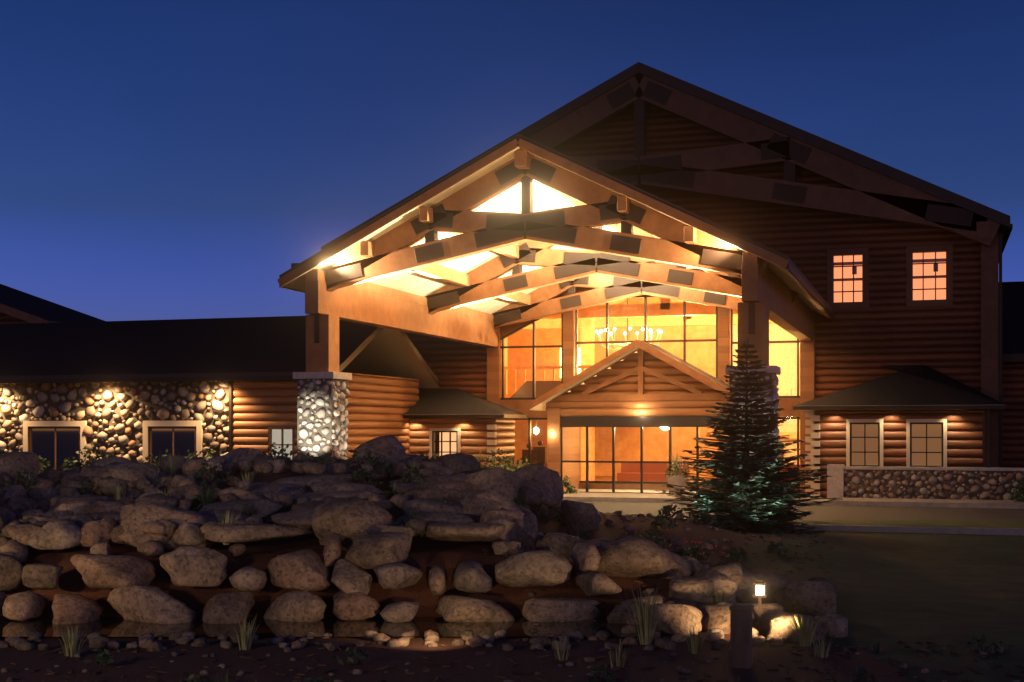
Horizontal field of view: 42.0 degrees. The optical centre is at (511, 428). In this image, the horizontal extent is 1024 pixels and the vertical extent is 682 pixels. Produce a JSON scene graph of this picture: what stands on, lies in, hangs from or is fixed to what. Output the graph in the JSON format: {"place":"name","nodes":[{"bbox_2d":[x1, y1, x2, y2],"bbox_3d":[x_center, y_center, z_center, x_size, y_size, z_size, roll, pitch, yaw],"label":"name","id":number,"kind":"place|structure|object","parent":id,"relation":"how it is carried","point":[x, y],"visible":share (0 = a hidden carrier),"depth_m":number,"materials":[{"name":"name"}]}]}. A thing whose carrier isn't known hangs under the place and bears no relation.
{"place":"outdoors","nodes":[
{"label":"outdoors","id":0,"kind":"place"},
{"bbox_2d":[0,616,665,636],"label":"pond","id":1,"kind":"structure","parent":0,"point":[520,626],"depth_m":13.60,"materials":[{"name":"black liquid"}]},
{"bbox_2d":[0,472,1023,681],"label":"terrain","id":2,"kind":"structure","parent":0,"point":[912,589],"depth_m":14.57,"materials":[{"name":"grass"},{"name":"soil"}]},
{"bbox_2d":[0,442,529,544],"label":"shrubs","id":3,"kind":"object","parent":2,"relation":"on","point":[205,499],"visible":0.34,"depth_m":19.02,"materials":[{"name":"green plant"}]},
{"bbox_2d":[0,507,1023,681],"bbox_3d":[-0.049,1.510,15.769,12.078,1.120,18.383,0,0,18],"label":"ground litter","id":4,"kind":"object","parent":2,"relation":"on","point":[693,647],"visible":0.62,"depth_m":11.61,"materials":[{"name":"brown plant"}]},
{"bbox_2d":[16,444,1023,657],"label":"planting","id":5,"kind":"object","parent":2,"relation":"on","point":[805,638],"visible":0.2,"depth_m":18.10,"materials":[{"name":"green plant"}]},
{"bbox_2d":[729,604,753,668],"bbox_3d":[1.978,1.790,11.500,0.190,0.540,0.190,0,0,18],"label":"timber bollard","id":6,"kind":"object","parent":2,"relation":"on","point":[740,635],"visible":1,"depth_m":11.42,"materials":[{"name":"brown wood"}]},
{"bbox_2d":[654,337,840,533],"bbox_3d":[4.622,0.172,26.305,3.746,4.008,3.352,0,0,18],"label":"spruce tree","id":7,"kind":"object","parent":2,"relation":"on","point":[777,508],"visible":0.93,"depth_m":25.95,"materials":[{"name":"green plant"}]},
{"bbox_2d":[753,580,766,635],"bbox_3d":[2.455,1.778,13.200,0.130,0.565,0.130,0,0,18],"label":"path light","id":8,"kind":"object","parent":2,"relation":"on","point":[760,585],"visible":0.96,"depth_m":13.18,"materials":[{"name":"brown metal"}]},
{"bbox_2d":[0,0,1023,320],"label":"sky","id":9,"kind":"structure","parent":0,"point":[160,159],"materials":[{"name":"blue"}]},
{"bbox_2d":[998,281,1023,467],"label":"wing","id":10,"kind":"structure","parent":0,"point":[1013,373],"depth_m":42.03,"materials":[{"name":"brown wood"}]},
{"label":"ground","id":11,"kind":"structure","parent":0,"visible":0},
{"bbox_2d":[0,284,103,323],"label":"roof","id":12,"kind":"structure","parent":11,"relation":"on","point":[18,306],"depth_m":52.12,"materials":[{"name":"black"}]},
{"bbox_2d":[0,316,439,472],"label":"wing","id":13,"kind":"structure","parent":11,"relation":"on","point":[58,425],"depth_m":40.65,"materials":[{"name":"brown wood"}]},
{"bbox_2d":[0,435,847,651],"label":"garden rock","id":14,"kind":"object","parent":11,"relation":"on","point":[336,512],"visible":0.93,"depth_m":14.91,"materials":[{"name":"stone"}]},
{"bbox_2d":[402,388,527,470],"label":"wing","id":15,"kind":"structure","parent":11,"relation":"on","point":[477,436],"depth_m":43.98,"materials":[{"name":"brown wood"}]},
{"bbox_2d":[0,224,1012,466],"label":"gutters and downspouts","id":16,"kind":"object","parent":11,"relation":"on","point":[791,269],"visible":0.67,"depth_m":39.00,"materials":[{"name":"brown metal"}]},
{"bbox_2d":[293,365,780,518],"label":"column bases","id":17,"kind":"object","parent":11,"relation":"on","point":[322,413],"depth_m":32.28,"materials":[{"name":"stone"}]},
{"bbox_2d":[277,134,833,371],"bbox_3d":[2.318,-4.003,37.415,12.220,5.525,14.540,0,0,18],"label":"porte cochere","id":18,"kind":"object","parent":17,"relation":"on","point":[481,250],"visible":0.99,"depth_m":32.15,"materials":[{"name":"brown wood"}]},
{"bbox_2d":[427,448,725,492],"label":"shrubs","id":19,"kind":"object","parent":11,"relation":"on","point":[492,464],"visible":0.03,"depth_m":41.79,"materials":[{"name":"green plant"}]},
{"bbox_2d":[529,339,729,494],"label":"entrance vestibule","id":20,"kind":"object","parent":11,"relation":"on","point":[639,383],"visible":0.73,"depth_m":41.56,"materials":[{"name":"brown wood"}]},
{"bbox_2d":[291,62,1009,466],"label":"lodge","id":21,"kind":"structure","parent":11,"relation":"on","point":[895,266],"depth_m":42.02,"materials":[{"name":"brown wood"}]},
{"bbox_2d":[596,298,661,350],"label":"chandelier","id":22,"kind":"object","parent":21,"relation":"hanging from","point":[618,348],"visible":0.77,"depth_m":48.31,"materials":[{"name":"yellow"}]},
{"bbox_2d":[505,297,774,481],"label":"lobby interior","id":23,"kind":"object","parent":21,"relation":"in","point":[665,316],"visible":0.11,"depth_m":56.88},
{"bbox_2d":[510,324,799,481],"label":"lobby furnishings","id":24,"kind":"object","parent":23,"relation":"in","point":[783,356],"visible":0.25,"depth_m":51.04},
{"bbox_2d":[487,262,814,493],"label":"window frames","id":25,"kind":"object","parent":21,"relation":"in","point":[569,356],"depth_m":44.22,"materials":[{"name":"brown wood"}]},
{"bbox_2d":[563,493,1023,535],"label":"drive and walks","id":26,"kind":"object","parent":11,"relation":"on","point":[887,509],"depth_m":33.64,"materials":[{"name":"concrete"}]},
{"bbox_2d":[664,445,689,494],"bbox_3d":[4.943,1.206,39.828,0.817,1.569,0.897,0,0,18],"label":"entrance planter","id":27,"kind":"object","parent":26,"relation":"on","point":[675,478],"visible":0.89,"depth_m":39.65,"materials":[{"name":"beige"}]},
{"bbox_2d":[794,365,1023,499],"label":"wing","id":28,"kind":"structure","parent":11,"relation":"on","point":[916,453],"depth_m":38.58,"materials":[{"name":"brown wood"}]}
]}

